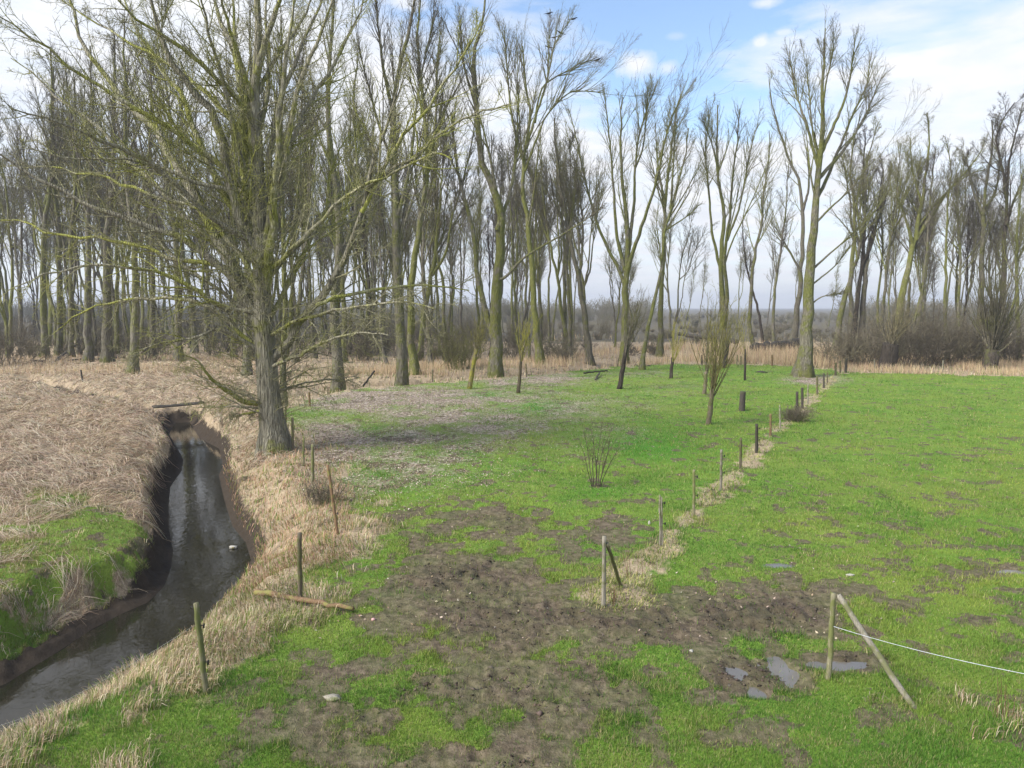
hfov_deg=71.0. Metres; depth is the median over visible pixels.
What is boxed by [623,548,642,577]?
dead stalks
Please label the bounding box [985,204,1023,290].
poplar tree
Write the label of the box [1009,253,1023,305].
poplar tree
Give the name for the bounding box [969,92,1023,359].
poplar tree
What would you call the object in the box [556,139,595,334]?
poplar tree
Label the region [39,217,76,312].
poplar tree
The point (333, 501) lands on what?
fence post
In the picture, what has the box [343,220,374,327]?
poplar tree
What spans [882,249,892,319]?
poplar tree
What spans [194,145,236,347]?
poplar tree
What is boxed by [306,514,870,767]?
mud clods
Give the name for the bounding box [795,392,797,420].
fence post
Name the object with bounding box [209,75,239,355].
poplar tree
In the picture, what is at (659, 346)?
poplar tree
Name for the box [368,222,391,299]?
poplar tree
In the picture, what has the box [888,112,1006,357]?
poplar tree
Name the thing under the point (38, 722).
dry bank grass
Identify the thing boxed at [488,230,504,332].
poplar tree
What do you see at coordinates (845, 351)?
bush
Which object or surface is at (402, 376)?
poplar tree
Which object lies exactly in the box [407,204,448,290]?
poplar tree
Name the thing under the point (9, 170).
poplar tree
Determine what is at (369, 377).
leaning pole
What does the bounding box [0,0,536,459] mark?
poplar tree
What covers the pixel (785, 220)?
poplar tree
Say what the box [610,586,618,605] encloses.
dead stalks
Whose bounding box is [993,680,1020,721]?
dead stalks
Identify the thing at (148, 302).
poplar tree
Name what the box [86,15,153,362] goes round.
poplar tree
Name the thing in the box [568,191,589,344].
poplar tree
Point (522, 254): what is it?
poplar tree
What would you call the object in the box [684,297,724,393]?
young willow
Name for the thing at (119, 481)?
reed litter
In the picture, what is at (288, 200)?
poplar tree
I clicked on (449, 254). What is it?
poplar tree
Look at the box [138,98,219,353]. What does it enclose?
poplar tree
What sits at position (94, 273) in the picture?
poplar tree
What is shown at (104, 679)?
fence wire
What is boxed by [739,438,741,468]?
fence post
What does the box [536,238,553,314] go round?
poplar tree
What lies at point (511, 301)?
poplar tree
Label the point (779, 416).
fence post
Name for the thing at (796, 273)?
poplar tree
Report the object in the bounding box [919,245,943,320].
poplar tree
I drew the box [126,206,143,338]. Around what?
poplar tree
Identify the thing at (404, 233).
poplar tree
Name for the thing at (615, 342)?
poplar tree
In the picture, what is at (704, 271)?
poplar tree
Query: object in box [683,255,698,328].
poplar tree
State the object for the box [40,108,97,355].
poplar tree
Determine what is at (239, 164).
poplar tree
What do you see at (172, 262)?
poplar tree
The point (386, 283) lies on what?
poplar tree
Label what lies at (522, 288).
poplar tree
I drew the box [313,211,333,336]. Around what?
poplar tree
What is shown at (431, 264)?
poplar tree
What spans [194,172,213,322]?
poplar tree
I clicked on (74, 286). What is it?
poplar tree
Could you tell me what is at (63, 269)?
poplar tree
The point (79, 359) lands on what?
fallen branch
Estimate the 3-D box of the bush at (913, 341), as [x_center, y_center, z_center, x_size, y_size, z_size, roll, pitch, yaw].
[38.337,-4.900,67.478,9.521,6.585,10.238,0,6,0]
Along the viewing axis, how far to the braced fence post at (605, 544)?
13.21 m
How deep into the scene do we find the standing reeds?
67.68 m
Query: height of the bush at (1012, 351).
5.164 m
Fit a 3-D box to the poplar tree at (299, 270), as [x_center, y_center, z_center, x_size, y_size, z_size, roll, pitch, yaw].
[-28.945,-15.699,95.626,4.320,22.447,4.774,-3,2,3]
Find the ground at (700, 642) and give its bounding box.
[0,308,1023,767]
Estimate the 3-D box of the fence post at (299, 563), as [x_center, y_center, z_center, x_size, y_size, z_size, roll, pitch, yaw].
[-3.964,3.513,13.401,0.124,1.509,0.103,0,6,0]
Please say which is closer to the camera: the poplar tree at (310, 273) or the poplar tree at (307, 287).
the poplar tree at (307, 287)
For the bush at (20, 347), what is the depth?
66.97 m
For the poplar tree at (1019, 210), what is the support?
on the ground at (700, 642)
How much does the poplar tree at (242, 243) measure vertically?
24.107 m
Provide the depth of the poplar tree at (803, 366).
56.79 m
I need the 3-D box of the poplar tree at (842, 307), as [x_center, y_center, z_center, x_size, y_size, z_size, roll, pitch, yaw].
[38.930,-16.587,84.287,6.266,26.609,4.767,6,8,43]
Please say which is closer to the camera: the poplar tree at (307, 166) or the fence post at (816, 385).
the fence post at (816, 385)
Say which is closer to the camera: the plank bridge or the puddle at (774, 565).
the puddle at (774, 565)
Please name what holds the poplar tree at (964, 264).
on the ground at (700, 642)
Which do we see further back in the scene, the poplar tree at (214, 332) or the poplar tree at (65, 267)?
the poplar tree at (214, 332)
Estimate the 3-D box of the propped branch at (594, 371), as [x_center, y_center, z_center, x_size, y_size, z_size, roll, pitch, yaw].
[6.733,-0.978,57.851,2.207,0.264,0.228,-3,7,-24]
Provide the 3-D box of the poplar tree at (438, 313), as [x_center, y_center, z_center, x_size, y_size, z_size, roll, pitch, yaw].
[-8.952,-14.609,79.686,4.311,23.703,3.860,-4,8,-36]
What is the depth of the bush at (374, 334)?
85.77 m
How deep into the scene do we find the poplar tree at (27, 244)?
137.40 m
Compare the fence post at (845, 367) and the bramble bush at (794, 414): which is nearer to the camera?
the bramble bush at (794, 414)
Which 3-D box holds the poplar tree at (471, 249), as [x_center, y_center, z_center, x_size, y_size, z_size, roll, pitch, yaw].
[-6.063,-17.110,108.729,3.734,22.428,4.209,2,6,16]
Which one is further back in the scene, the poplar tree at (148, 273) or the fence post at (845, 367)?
the poplar tree at (148, 273)
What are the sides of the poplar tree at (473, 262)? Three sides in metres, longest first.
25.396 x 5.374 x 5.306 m
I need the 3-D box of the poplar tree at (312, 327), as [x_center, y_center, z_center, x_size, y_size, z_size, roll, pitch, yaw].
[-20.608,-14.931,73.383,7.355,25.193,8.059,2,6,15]
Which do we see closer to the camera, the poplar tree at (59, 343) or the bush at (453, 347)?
the bush at (453, 347)
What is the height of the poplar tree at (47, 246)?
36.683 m
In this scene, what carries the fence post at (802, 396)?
on the ground at (700, 642)
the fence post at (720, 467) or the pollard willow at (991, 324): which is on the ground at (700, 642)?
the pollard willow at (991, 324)
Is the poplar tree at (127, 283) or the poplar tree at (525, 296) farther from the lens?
the poplar tree at (525, 296)
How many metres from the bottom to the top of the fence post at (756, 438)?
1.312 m
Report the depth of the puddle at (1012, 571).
15.16 m
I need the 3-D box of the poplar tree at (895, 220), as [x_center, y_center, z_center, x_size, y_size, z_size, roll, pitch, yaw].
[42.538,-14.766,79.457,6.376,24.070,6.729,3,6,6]
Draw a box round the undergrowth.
[0,306,1023,362]
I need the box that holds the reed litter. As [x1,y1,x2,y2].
[0,351,299,639]
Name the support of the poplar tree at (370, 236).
on the ground at (700, 642)
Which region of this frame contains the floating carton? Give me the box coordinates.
[229,545,237,548]
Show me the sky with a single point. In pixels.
(969, 52)
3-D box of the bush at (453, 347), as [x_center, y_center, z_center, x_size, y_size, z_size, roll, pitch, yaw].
[-4.258,-3.711,63.421,6.754,4.918,6.852,-6,8,-43]
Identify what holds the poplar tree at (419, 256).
on the ground at (700, 642)
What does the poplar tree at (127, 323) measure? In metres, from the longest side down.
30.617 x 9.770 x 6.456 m
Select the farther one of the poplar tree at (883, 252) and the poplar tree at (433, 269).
the poplar tree at (883, 252)
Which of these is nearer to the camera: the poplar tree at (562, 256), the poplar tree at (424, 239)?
the poplar tree at (424, 239)
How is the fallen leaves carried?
on the ground at (700, 642)
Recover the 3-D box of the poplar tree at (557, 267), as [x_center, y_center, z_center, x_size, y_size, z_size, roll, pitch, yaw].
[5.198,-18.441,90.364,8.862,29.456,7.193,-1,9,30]
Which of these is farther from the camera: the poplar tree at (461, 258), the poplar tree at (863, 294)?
the poplar tree at (461, 258)
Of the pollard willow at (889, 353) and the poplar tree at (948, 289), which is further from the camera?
the poplar tree at (948, 289)
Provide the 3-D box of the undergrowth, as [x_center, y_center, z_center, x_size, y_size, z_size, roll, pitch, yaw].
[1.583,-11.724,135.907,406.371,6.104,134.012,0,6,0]
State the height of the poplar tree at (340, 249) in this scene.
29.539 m
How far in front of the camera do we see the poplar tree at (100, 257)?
90.51 m
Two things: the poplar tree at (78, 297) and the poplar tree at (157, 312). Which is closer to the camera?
the poplar tree at (78, 297)
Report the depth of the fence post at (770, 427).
30.81 m
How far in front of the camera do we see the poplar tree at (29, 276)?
140.27 m
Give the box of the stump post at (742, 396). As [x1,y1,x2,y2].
[739,391,745,410]
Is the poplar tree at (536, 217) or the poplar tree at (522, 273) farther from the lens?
the poplar tree at (522, 273)
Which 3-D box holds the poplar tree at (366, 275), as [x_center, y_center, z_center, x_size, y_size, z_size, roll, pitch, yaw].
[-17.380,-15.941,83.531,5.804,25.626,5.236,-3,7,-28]
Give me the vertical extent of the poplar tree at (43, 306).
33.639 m
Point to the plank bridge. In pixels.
(173, 405)
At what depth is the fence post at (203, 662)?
10.16 m
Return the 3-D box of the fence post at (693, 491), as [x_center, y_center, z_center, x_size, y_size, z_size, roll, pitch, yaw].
[4.824,2.981,18.948,0.154,1.476,0.092,0,6,0]
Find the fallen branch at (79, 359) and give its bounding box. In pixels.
[33,342,125,362]
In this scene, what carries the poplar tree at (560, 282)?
on the ground at (700, 642)
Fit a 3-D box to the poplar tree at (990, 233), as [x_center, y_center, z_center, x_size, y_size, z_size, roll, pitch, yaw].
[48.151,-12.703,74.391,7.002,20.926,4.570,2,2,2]
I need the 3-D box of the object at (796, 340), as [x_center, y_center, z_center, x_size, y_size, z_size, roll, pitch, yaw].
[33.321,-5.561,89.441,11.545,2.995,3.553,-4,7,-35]
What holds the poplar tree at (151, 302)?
on the ground at (700, 642)
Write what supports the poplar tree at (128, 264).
on the ground at (700, 642)
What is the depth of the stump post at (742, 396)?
38.21 m
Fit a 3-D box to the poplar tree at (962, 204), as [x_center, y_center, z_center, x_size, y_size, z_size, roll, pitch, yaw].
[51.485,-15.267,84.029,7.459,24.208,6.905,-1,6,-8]
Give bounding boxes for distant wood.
[0,289,1023,327]
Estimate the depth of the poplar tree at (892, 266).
120.17 m
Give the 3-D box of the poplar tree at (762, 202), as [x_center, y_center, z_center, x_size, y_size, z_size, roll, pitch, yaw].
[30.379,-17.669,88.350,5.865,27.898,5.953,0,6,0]
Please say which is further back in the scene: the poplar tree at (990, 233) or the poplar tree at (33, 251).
the poplar tree at (33, 251)
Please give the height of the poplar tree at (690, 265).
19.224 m
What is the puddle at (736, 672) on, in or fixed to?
on the ground at (700, 642)
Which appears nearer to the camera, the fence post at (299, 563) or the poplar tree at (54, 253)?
the fence post at (299, 563)
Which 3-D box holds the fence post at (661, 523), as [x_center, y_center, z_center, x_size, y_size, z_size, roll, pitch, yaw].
[3.432,3.232,16.436,0.172,1.406,0.078,0,6,0]
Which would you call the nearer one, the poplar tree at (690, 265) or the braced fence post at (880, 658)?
the braced fence post at (880, 658)
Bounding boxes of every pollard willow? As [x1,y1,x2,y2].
[874,282,923,369]
[952,237,1023,370]
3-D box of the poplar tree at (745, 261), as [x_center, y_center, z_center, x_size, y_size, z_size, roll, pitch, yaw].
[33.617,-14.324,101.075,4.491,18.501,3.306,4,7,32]
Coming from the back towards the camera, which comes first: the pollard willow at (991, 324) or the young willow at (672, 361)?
the pollard willow at (991, 324)
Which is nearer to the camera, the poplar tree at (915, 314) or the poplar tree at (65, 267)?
the poplar tree at (65, 267)
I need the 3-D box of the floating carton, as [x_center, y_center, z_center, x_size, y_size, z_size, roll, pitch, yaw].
[-7.665,4.490,19.745,0.202,0.070,0.129,0,6,0]
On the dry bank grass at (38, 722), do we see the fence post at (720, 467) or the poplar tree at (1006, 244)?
the fence post at (720, 467)
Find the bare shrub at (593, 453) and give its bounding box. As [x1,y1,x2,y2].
[578,416,623,486]
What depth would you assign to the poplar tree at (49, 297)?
86.61 m
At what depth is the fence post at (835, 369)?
58.20 m
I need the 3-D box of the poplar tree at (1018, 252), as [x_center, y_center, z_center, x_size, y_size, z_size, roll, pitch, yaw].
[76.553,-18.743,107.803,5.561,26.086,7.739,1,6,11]
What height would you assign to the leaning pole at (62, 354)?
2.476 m
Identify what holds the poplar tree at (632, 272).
on the ground at (700, 642)
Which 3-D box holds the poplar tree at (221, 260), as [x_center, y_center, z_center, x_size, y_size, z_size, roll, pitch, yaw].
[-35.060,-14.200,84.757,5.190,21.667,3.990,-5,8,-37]
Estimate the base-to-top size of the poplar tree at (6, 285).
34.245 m
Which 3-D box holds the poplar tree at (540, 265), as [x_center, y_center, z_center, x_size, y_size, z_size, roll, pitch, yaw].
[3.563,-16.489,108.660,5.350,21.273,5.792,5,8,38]
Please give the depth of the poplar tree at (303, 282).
105.85 m
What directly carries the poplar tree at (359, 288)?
on the ground at (700, 642)
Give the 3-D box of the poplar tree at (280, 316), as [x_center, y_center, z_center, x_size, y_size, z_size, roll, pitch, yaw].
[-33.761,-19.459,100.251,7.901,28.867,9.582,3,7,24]
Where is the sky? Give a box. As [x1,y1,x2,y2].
[0,0,1023,307]
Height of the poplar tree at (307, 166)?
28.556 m
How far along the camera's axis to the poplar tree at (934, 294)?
113.61 m
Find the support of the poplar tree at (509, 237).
on the ground at (700, 642)
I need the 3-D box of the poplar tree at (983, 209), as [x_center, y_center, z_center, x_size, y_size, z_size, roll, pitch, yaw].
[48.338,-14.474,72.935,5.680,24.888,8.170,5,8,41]
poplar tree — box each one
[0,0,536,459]
[0,40,120,356]
[0,109,29,350]
[0,114,31,319]
[0,128,72,343]
[0,146,11,357]
[0,157,26,321]
[0,177,11,335]
[0,217,23,315]
[0,243,8,330]
[1,105,83,344]
[1,152,52,343]
[2,154,56,348]
[2,200,34,334]
[3,51,73,355]
[6,215,40,336]
[6,229,34,321]
[16,188,49,338]
[27,226,65,333]
[28,157,55,320]
[31,109,91,353]
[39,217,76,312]
[40,38,128,362]
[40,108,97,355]
[42,58,121,350]
[42,97,101,350]
[42,149,95,336]
[42,164,102,293]
[45,92,142,347]
[48,61,109,357]
[48,197,84,334]
[48,218,82,291]
[51,209,84,314]
[53,210,72,304]
[64,0,186,373]
[70,163,122,324]
[79,63,123,353]
[83,125,147,344]
[84,166,149,324]
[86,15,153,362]
[91,163,113,312]
[91,178,121,328]
[93,170,147,350]
[95,234,114,329]
[101,0,242,360]
[118,45,179,357]
[119,114,155,345]
[119,149,161,331]
[120,118,188,307]
[121,50,218,322]
[121,203,166,336]
[122,235,128,331]
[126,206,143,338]
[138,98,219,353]
[139,192,176,334]
[145,214,159,297]
[153,203,172,332]
[155,226,163,332]
[158,196,172,332]
[159,192,200,347]
[162,155,226,351]
[163,211,190,337]
[175,192,226,340]
[181,213,200,330]
[182,0,336,376]
[191,178,235,351]
[191,227,210,327]
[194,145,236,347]
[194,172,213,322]
[203,2,331,405]
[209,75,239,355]
[209,116,279,358]
[212,195,242,331]
[224,76,290,353]
[225,187,241,341]
[263,0,380,392]
[265,113,344,357]
[271,165,288,306]
[272,244,280,340]
[274,61,332,362]
[275,173,314,351]
[275,193,287,342]
[277,150,318,351]
[278,186,310,346]
[287,126,327,357]
[291,85,387,362]
[293,182,318,337]
[299,214,314,343]
[299,234,315,341]
[299,242,315,332]
[309,152,341,276]
[312,153,365,334]
[312,175,362,303]
[312,222,332,293]
[313,207,329,337]
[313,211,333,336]
[315,218,333,339]
[316,210,332,333]
[322,134,390,342]
[322,165,374,331]
[339,165,376,356]
[342,73,414,356]
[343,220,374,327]
[344,175,372,349]
[346,0,485,385]
[349,134,382,351]
[352,136,390,326]
[355,238,367,329]
[359,127,391,364]
[360,181,391,345]
[360,204,385,323]
[364,215,381,326]
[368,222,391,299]
[370,211,391,330]
[371,185,413,333]
[379,183,401,338]
[383,188,428,292]
[385,179,412,278]
[385,202,415,254]
[387,0,480,374]
[387,0,743,377]
[390,172,417,282]
[390,193,413,284]
[400,87,460,364]
[400,156,421,323]
[404,148,434,343]
[405,127,456,360]
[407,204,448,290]
[415,184,466,329]
[415,209,440,336]
[416,84,502,359]
[424,155,452,354]
[426,216,443,337]
[438,191,458,337]
[441,177,472,333]
[444,213,463,335]
[446,169,472,341]
[447,161,503,353]
[455,220,473,327]
[461,202,483,319]
[465,225,486,324]
[470,195,492,335]
[476,127,528,264]
[478,159,530,298]
[480,2,661,364]
[480,195,505,268]
[480,206,495,355]
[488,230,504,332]
[494,109,532,350]
[503,255,519,328]
[504,146,553,341]
[505,175,525,340]
[505,186,543,344]
[506,245,529,333]
[507,160,569,360]
[508,210,529,346]
[511,226,528,336]
[515,129,596,360]
[517,119,570,338]
[520,169,573,345]
[523,226,556,339]
[530,92,611,365]
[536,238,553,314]
[537,162,564,346]
[549,123,566,348]
[550,193,584,340]
[552,237,577,294]
[555,153,612,351]
[556,70,693,364]
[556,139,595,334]
[556,225,576,334]
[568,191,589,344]
[597,221,618,343]
[610,223,632,346]
[614,205,643,341]
[616,257,639,294]
[627,75,725,356]
[638,104,720,369]
[642,202,678,332]
[669,202,719,348]
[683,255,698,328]
[692,94,814,359]
[697,254,712,324]
[735,233,750,332]
[736,216,763,342]
[738,124,787,344]
[747,68,814,339]
[763,157,799,342]
[764,2,942,377]
[766,242,785,327]
[792,235,805,300]
[824,128,872,349]
[828,262,842,325]
[831,116,895,336]
[843,153,914,353]
[847,123,912,336]
[853,232,862,300]
[858,226,871,330]
[864,138,943,340]
[866,156,901,334]
[871,158,950,356]
[873,221,907,322]
[874,142,950,354]
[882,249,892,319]
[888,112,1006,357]
[888,213,906,312]
[890,156,937,338]
[907,264,918,328]
[908,213,942,321]
[912,181,945,328]
[916,218,940,333]
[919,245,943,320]
[920,224,942,315]
[921,257,943,293]
[922,146,993,337]
[924,134,968,359]
[927,254,940,324]
[935,154,993,360]
[938,181,972,306]
[949,207,979,316]
[950,164,1013,299]
[953,196,979,352]
[956,113,1020,359]
[961,192,988,322]
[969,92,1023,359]
[984,205,997,289]
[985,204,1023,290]
[987,205,1023,301]
[989,202,1023,310]
[996,159,1023,361]
[1006,174,1023,334]
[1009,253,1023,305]
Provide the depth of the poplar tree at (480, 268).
127.41 m
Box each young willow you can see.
[466,305,497,388]
[514,312,542,392]
[617,283,651,388]
[667,309,689,378]
[680,281,749,424]
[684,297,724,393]
[721,312,736,367]
[729,299,752,380]
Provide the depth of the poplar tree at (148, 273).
133.28 m
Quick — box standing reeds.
[0,332,1023,379]
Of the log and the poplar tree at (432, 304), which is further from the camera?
the poplar tree at (432, 304)
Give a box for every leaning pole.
[55,339,83,359]
[362,370,374,386]
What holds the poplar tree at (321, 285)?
on the ground at (700, 642)
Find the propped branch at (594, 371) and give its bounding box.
[583,370,607,373]
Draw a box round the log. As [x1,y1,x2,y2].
[253,589,353,610]
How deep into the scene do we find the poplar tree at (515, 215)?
83.03 m
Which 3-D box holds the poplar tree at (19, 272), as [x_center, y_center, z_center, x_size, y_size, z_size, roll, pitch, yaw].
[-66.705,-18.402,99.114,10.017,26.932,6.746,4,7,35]
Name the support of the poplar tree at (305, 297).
on the ground at (700, 642)
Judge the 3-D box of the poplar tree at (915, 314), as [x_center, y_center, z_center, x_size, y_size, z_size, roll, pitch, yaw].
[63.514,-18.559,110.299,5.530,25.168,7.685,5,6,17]
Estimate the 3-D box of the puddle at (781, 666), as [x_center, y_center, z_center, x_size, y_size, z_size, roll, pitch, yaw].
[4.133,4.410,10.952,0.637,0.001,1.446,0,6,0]
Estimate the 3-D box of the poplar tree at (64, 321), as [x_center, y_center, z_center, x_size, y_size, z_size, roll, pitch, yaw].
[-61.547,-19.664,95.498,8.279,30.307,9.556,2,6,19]
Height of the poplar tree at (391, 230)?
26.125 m
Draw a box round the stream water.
[0,422,250,733]
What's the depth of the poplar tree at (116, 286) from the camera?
80.91 m
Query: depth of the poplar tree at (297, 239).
83.29 m
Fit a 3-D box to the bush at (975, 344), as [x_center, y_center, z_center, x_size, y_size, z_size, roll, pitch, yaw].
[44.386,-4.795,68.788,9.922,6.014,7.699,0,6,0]
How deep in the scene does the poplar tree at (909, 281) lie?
78.66 m
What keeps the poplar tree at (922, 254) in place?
on the ground at (700, 642)
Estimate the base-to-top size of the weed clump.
1.025 m
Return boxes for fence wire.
[9,626,192,722]
[834,626,1023,673]
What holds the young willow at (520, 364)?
on the ground at (700, 642)
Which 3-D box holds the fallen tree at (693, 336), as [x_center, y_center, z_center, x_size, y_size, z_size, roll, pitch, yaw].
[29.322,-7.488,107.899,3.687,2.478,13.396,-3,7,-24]
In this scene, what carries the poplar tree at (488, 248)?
on the ground at (700, 642)
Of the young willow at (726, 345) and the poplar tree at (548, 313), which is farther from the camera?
the poplar tree at (548, 313)
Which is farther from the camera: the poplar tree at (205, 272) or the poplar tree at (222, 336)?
the poplar tree at (205, 272)
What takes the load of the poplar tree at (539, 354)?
on the ground at (700, 642)
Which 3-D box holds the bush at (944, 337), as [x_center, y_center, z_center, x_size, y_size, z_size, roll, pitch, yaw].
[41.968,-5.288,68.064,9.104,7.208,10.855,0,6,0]
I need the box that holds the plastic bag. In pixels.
[323,694,341,701]
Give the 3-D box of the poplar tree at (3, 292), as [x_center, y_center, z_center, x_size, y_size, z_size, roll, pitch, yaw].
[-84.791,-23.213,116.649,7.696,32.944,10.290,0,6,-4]
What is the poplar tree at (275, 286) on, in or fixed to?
on the ground at (700, 642)
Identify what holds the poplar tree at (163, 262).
on the ground at (700, 642)
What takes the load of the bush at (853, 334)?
on the ground at (700, 642)
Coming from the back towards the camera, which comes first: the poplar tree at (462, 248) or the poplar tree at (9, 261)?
the poplar tree at (462, 248)
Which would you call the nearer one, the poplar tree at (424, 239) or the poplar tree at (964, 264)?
the poplar tree at (424, 239)
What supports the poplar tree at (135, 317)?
on the ground at (700, 642)
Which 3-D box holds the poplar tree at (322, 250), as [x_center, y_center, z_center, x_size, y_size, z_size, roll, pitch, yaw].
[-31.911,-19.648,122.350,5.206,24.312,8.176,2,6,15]
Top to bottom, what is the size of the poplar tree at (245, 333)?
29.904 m
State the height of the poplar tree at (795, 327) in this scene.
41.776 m
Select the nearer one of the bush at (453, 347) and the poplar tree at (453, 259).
the bush at (453, 347)
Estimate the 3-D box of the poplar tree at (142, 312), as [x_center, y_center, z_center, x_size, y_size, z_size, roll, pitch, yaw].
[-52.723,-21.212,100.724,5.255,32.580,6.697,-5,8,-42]
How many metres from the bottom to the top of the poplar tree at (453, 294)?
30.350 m
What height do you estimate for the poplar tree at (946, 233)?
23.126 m
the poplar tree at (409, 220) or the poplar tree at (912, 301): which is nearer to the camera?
the poplar tree at (409, 220)
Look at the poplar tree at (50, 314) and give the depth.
95.53 m
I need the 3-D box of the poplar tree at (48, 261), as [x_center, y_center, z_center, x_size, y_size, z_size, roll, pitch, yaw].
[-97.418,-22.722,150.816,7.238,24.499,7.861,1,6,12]
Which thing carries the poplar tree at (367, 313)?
on the ground at (700, 642)
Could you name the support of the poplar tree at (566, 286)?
on the ground at (700, 642)
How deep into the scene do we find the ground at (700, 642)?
15.77 m
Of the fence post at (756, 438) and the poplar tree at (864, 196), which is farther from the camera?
the poplar tree at (864, 196)
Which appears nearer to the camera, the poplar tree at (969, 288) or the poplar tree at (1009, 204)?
the poplar tree at (1009, 204)
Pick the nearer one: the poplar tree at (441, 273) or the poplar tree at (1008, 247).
the poplar tree at (441, 273)
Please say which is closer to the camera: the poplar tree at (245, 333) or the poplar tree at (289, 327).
the poplar tree at (245, 333)
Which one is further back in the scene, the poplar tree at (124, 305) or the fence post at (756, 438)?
the poplar tree at (124, 305)
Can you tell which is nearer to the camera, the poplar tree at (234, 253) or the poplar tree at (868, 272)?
the poplar tree at (234, 253)
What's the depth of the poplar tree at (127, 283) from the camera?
90.20 m
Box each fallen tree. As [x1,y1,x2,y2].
[677,327,737,343]
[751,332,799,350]
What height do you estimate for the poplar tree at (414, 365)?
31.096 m
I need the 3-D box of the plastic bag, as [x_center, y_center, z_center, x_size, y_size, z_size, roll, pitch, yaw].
[-2.519,4.424,10.119,0.230,0.080,0.203,-5,8,-40]
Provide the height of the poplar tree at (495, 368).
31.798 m
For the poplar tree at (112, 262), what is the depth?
137.42 m
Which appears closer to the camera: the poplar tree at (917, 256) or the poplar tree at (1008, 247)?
the poplar tree at (1008, 247)
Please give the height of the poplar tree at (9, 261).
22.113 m
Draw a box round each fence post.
[193,602,208,694]
[291,418,293,451]
[297,532,302,596]
[302,438,304,465]
[311,444,313,481]
[326,465,338,534]
[601,536,621,606]
[659,495,665,546]
[692,469,697,516]
[719,449,724,491]
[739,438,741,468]
[755,424,759,452]
[769,414,771,435]
[779,405,780,427]
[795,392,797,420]
[801,387,803,408]
[807,384,808,403]
[816,376,817,394]
[823,373,824,387]
[825,592,916,708]
[834,362,836,375]
[844,358,847,372]
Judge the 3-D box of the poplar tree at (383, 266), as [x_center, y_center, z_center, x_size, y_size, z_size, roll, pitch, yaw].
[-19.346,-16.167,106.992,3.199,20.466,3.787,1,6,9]
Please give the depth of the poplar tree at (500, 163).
102.21 m
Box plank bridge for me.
[152,401,203,407]
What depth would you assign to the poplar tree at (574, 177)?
72.16 m
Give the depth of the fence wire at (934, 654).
8.95 m
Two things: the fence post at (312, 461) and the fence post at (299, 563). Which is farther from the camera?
the fence post at (312, 461)
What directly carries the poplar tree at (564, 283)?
on the ground at (700, 642)
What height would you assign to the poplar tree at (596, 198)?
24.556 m
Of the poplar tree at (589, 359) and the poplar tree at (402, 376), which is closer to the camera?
the poplar tree at (402, 376)
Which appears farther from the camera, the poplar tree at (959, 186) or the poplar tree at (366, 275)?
the poplar tree at (366, 275)
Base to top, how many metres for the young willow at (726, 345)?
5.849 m
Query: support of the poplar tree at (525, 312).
on the ground at (700, 642)
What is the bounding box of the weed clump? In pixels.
[296,472,350,508]
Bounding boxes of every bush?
[0,314,81,366]
[341,315,394,353]
[417,318,489,369]
[774,403,817,421]
[788,329,879,367]
[813,313,905,365]
[828,308,921,367]
[858,294,978,365]
[865,298,976,367]
[908,292,1022,365]
[914,310,1014,364]
[964,317,1023,362]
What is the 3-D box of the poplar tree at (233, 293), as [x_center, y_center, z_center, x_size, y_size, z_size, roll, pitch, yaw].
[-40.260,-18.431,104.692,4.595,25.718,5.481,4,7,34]
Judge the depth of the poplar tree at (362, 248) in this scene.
76.24 m
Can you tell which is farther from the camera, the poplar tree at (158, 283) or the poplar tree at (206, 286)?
the poplar tree at (158, 283)
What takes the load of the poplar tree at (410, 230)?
on the ground at (700, 642)
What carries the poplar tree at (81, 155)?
on the ground at (700, 642)
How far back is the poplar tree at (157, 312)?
117.05 m
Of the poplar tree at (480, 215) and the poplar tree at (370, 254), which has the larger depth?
the poplar tree at (370, 254)
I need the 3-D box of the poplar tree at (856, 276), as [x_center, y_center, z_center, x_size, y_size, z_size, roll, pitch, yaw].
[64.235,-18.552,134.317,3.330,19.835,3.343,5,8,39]
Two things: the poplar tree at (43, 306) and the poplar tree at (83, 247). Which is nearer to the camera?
the poplar tree at (43, 306)
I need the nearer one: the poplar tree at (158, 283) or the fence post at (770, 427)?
the fence post at (770, 427)
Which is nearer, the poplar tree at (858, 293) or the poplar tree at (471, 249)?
the poplar tree at (858, 293)
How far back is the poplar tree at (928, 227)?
76.15 m
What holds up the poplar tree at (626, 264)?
on the ground at (700, 642)
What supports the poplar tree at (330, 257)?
on the ground at (700, 642)
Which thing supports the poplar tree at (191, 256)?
on the ground at (700, 642)
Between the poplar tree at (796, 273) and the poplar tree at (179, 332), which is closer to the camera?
the poplar tree at (179, 332)
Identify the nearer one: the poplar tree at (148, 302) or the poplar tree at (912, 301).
the poplar tree at (148, 302)
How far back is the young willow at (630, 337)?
47.78 m
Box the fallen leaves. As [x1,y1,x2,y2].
[213,370,895,638]
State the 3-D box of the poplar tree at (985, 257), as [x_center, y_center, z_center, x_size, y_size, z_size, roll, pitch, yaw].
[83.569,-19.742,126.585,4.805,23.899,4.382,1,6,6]
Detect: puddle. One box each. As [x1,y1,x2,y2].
[725,667,747,680]
[747,687,766,699]
[757,656,799,687]
[763,563,793,567]
[806,661,866,670]
[997,570,1023,573]
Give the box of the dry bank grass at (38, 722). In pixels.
[0,356,1023,767]
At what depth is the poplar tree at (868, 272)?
112.45 m
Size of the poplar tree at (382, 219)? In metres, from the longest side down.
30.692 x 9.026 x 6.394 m
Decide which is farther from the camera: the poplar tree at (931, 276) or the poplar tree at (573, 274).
the poplar tree at (931, 276)
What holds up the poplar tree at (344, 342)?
on the ground at (700, 642)

